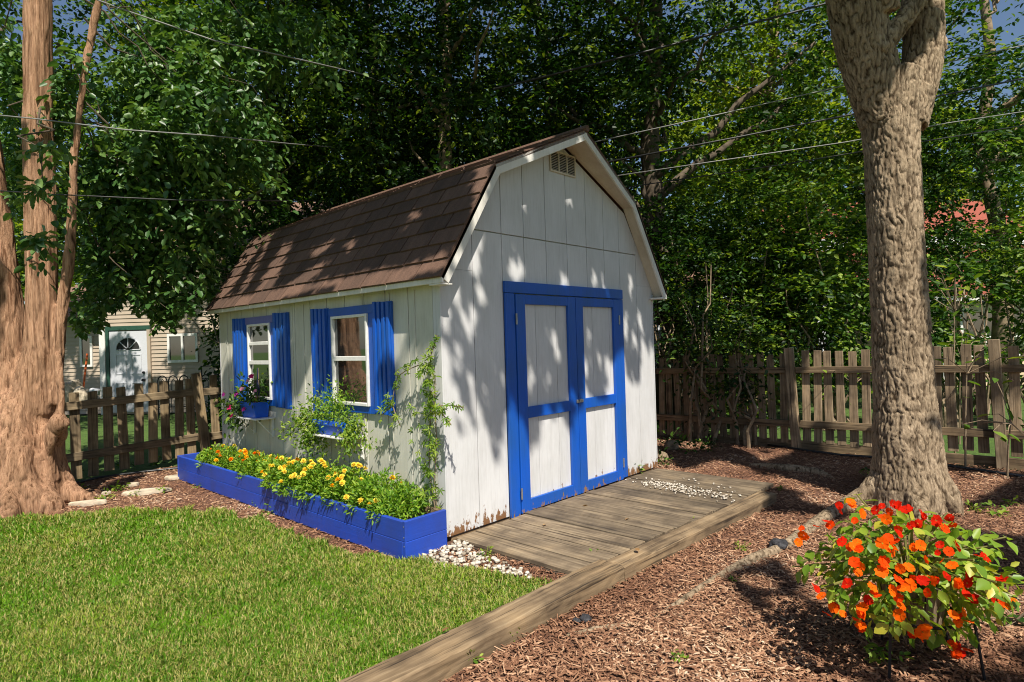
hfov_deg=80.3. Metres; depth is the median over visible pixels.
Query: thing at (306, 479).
marigold plant
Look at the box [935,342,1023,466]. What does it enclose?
sapling
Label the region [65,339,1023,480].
ground
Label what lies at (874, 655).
weed
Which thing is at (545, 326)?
door
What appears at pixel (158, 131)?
overhead cable
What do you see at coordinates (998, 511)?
weed
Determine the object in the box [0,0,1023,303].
sky
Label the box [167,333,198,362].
window
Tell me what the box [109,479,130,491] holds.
weed
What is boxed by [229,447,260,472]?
marigold plant
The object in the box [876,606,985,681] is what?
plant stand
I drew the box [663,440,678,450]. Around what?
field stone
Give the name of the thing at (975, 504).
weed
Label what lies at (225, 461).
marigold plant
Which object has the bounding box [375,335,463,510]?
climbing vine
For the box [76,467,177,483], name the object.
garden hose
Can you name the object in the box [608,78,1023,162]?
overhead cable
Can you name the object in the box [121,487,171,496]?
flagstone
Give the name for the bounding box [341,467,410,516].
marigold plant
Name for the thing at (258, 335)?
window
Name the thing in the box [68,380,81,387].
rubble stone
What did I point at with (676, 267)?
shrub
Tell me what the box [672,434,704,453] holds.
weed
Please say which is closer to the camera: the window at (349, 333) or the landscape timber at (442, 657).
the landscape timber at (442, 657)
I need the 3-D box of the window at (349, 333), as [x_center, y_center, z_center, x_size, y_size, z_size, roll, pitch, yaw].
[-1.373,0.162,5.162,0.550,0.765,0.039,-2,0,43]
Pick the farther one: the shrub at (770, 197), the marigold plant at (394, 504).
the shrub at (770, 197)
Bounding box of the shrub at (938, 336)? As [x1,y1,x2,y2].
[926,254,1023,427]
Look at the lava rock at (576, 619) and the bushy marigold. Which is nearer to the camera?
the lava rock at (576, 619)
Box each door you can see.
[109,330,147,412]
[514,294,580,513]
[575,297,624,493]
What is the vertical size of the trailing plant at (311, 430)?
0.771 m
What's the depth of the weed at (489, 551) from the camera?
4.05 m
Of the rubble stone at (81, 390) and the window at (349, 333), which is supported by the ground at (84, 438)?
the rubble stone at (81, 390)
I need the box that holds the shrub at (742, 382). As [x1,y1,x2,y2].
[693,298,803,447]
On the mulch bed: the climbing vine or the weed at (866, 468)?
the weed at (866, 468)
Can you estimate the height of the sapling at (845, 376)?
1.065 m
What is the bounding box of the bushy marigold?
[309,374,354,432]
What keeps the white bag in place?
on the ground at (84, 438)
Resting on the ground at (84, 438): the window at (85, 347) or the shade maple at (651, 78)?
the shade maple at (651, 78)
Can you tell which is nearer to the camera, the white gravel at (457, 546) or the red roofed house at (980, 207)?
the white gravel at (457, 546)
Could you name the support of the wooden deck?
on the mulch bed
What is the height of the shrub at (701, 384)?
2.810 m
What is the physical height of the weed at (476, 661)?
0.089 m
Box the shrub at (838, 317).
[735,174,929,429]
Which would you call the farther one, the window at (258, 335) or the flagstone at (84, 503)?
the window at (258, 335)
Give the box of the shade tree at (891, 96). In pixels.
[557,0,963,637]
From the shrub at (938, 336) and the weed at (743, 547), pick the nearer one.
the weed at (743, 547)
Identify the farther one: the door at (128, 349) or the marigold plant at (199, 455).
the door at (128, 349)
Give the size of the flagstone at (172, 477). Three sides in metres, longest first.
0.324 x 0.163 x 0.035 m
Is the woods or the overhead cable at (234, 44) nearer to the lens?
the overhead cable at (234, 44)
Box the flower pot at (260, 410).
[238,401,268,417]
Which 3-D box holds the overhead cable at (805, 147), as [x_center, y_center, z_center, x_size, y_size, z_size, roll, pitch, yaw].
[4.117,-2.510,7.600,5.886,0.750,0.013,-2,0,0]
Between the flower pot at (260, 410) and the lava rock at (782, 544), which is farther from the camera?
the flower pot at (260, 410)
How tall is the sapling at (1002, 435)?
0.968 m
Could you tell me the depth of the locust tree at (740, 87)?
12.00 m
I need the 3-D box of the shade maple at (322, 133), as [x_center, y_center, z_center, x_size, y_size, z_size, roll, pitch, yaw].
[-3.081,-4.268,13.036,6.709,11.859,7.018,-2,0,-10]
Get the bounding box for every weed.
[94,487,115,498]
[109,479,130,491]
[149,456,165,465]
[468,649,483,663]
[478,546,493,561]
[657,423,684,446]
[658,447,671,464]
[671,649,688,661]
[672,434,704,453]
[694,435,721,451]
[735,541,750,551]
[858,467,869,476]
[863,637,914,664]
[965,499,985,512]
[982,500,1010,516]
[1000,495,1019,506]
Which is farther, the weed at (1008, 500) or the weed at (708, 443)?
the weed at (708, 443)
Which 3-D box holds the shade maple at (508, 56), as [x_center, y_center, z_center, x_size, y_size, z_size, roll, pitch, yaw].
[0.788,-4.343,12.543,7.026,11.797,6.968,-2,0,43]
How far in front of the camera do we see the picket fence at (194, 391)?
7.51 m
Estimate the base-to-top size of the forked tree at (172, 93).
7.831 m
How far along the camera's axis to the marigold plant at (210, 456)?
6.46 m
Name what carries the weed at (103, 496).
on the mulch bed
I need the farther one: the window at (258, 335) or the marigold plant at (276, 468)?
the window at (258, 335)
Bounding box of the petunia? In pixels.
[214,367,272,438]
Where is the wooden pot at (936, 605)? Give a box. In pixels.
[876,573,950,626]
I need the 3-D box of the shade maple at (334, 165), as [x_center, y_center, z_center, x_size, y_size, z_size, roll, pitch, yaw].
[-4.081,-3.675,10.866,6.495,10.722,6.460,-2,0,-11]
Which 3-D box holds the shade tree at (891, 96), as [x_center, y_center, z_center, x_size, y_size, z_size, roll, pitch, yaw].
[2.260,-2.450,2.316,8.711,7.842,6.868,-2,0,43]
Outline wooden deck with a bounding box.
[457,468,773,576]
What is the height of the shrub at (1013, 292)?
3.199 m
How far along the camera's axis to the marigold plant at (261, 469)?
5.61 m
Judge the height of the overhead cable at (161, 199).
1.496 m
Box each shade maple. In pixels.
[88,0,467,397]
[228,0,517,242]
[267,0,622,215]
[384,0,707,229]
[471,0,847,421]
[733,0,1023,339]
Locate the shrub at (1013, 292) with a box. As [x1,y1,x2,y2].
[956,211,1023,427]
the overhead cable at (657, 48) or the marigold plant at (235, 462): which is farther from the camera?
the overhead cable at (657, 48)
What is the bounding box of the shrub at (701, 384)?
[653,240,747,442]
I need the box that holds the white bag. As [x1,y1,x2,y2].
[89,388,100,394]
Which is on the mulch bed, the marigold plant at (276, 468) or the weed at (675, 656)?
the weed at (675, 656)
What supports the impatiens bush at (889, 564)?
on the mulch bed
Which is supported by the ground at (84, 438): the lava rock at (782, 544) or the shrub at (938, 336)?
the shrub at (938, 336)
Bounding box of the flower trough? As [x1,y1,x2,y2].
[312,417,357,436]
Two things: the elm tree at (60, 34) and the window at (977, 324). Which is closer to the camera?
the elm tree at (60, 34)
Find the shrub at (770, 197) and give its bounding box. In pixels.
[665,167,833,428]
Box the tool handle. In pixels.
[83,354,87,387]
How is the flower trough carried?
on the garden shed
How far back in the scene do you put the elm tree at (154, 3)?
10.29 m
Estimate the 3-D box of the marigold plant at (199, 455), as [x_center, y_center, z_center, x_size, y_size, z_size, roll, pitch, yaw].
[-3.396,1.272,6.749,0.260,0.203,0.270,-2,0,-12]
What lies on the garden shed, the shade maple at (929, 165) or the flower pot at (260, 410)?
the flower pot at (260, 410)
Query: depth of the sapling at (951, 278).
6.97 m
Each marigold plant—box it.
[195,446,213,461]
[196,442,233,467]
[212,443,250,468]
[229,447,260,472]
[235,450,272,478]
[253,453,289,480]
[258,455,307,492]
[271,457,323,497]
[295,458,349,504]
[316,462,379,509]
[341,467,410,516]
[362,481,431,524]
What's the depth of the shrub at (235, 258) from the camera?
9.80 m
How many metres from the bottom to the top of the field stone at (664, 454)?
0.091 m
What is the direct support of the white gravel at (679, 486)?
on the wooden deck
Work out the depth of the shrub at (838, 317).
8.89 m
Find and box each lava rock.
[572,617,580,622]
[579,613,591,622]
[769,538,787,549]
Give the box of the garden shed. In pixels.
[205,125,666,540]
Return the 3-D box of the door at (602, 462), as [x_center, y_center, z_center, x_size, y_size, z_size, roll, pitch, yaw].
[0.836,0.489,5.795,0.049,1.789,0.716,-2,0,44]
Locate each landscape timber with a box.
[339,559,624,681]
[607,490,776,581]
[767,444,1023,477]
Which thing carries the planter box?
on the mulch bed
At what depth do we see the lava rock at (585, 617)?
3.08 m
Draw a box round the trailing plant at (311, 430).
[274,383,376,471]
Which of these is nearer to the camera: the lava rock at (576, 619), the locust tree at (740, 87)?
the lava rock at (576, 619)
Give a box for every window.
[79,336,93,366]
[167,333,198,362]
[247,323,271,399]
[330,313,370,406]
[964,312,985,356]
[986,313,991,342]
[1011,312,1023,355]
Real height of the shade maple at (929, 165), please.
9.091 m
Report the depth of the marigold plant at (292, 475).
5.12 m
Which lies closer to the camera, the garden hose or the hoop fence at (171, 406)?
the garden hose
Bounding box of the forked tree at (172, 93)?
[0,0,396,518]
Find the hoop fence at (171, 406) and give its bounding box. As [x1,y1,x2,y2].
[157,374,221,418]
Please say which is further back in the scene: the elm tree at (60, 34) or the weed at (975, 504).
the elm tree at (60, 34)
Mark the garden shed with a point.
(525, 283)
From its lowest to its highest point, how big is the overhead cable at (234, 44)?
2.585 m
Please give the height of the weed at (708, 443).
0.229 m
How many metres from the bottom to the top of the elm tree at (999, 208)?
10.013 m
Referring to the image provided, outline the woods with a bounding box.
[0,56,1023,366]
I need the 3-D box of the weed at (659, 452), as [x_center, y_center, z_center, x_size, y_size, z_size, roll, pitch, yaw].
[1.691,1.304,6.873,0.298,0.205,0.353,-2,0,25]
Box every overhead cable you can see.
[0,115,336,147]
[0,190,327,200]
[97,0,402,90]
[493,3,825,89]
[594,45,1023,141]
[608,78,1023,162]
[618,111,1023,175]
[626,125,1023,187]
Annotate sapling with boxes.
[810,370,872,400]
[929,265,1004,452]
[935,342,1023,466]
[943,319,1006,443]
[963,378,1023,478]
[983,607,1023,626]
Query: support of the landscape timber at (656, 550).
on the mulch bed
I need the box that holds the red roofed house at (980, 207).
[750,199,1023,385]
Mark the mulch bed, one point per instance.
(694, 565)
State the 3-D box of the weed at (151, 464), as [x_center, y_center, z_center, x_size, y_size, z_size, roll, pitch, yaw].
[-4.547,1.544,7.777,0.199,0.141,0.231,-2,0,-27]
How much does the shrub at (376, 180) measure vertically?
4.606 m
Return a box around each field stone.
[657,451,668,460]
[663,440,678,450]
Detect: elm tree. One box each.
[0,0,139,298]
[19,0,409,284]
[842,0,1023,402]
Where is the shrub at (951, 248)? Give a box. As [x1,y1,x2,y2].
[925,207,1023,415]
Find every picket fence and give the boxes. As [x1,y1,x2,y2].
[65,373,222,479]
[654,339,1023,470]
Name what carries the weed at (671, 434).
on the mulch bed
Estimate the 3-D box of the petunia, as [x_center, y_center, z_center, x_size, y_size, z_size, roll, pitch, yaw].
[-2.857,0.655,6.356,1.095,0.752,0.355,-2,0,43]
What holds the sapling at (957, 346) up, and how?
on the ground at (84, 438)
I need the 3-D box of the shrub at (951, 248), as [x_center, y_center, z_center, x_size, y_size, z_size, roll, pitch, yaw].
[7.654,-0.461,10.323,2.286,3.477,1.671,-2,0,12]
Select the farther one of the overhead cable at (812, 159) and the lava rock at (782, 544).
the overhead cable at (812, 159)
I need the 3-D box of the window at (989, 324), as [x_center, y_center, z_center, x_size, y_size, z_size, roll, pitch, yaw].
[11.953,-0.179,15.001,0.560,1.110,0.065,-2,0,0]
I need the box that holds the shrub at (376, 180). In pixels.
[347,166,427,201]
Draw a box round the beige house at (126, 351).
[63,202,341,414]
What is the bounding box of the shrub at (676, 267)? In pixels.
[643,175,763,430]
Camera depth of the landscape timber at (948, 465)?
6.87 m
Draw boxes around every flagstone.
[68,499,106,506]
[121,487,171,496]
[127,482,139,486]
[164,474,178,480]
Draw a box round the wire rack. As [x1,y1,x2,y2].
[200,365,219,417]
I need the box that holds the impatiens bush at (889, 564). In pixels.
[792,493,1023,658]
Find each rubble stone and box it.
[64,382,74,401]
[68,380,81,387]
[73,386,86,400]
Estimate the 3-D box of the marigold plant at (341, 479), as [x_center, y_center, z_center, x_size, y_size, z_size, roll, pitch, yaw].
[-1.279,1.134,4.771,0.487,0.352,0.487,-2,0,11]
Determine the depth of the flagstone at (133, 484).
6.56 m
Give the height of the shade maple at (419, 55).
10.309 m
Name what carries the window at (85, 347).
in the beige house at (126, 351)
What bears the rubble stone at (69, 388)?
on the rubble stone at (74, 383)
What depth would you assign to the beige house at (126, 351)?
14.48 m
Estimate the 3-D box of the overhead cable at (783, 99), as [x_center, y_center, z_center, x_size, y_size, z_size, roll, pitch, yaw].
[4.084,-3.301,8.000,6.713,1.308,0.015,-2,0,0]
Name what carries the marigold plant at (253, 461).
on the planter box
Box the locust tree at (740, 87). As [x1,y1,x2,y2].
[633,0,953,404]
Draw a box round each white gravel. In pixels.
[420,539,531,578]
[625,477,740,502]
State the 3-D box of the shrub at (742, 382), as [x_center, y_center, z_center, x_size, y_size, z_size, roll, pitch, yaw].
[3.116,0.430,8.050,1.390,1.969,1.397,-2,0,14]
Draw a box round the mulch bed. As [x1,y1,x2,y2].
[40,437,1023,681]
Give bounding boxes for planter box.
[177,452,446,559]
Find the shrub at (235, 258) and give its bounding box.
[158,191,307,439]
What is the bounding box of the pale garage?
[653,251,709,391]
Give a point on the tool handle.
(85, 368)
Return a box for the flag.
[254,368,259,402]
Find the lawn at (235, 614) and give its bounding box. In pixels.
[0,511,534,681]
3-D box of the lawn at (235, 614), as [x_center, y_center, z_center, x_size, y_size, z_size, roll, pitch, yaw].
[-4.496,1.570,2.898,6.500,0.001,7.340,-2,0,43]
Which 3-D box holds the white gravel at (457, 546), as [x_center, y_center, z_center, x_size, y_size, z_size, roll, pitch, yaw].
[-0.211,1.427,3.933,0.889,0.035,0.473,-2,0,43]

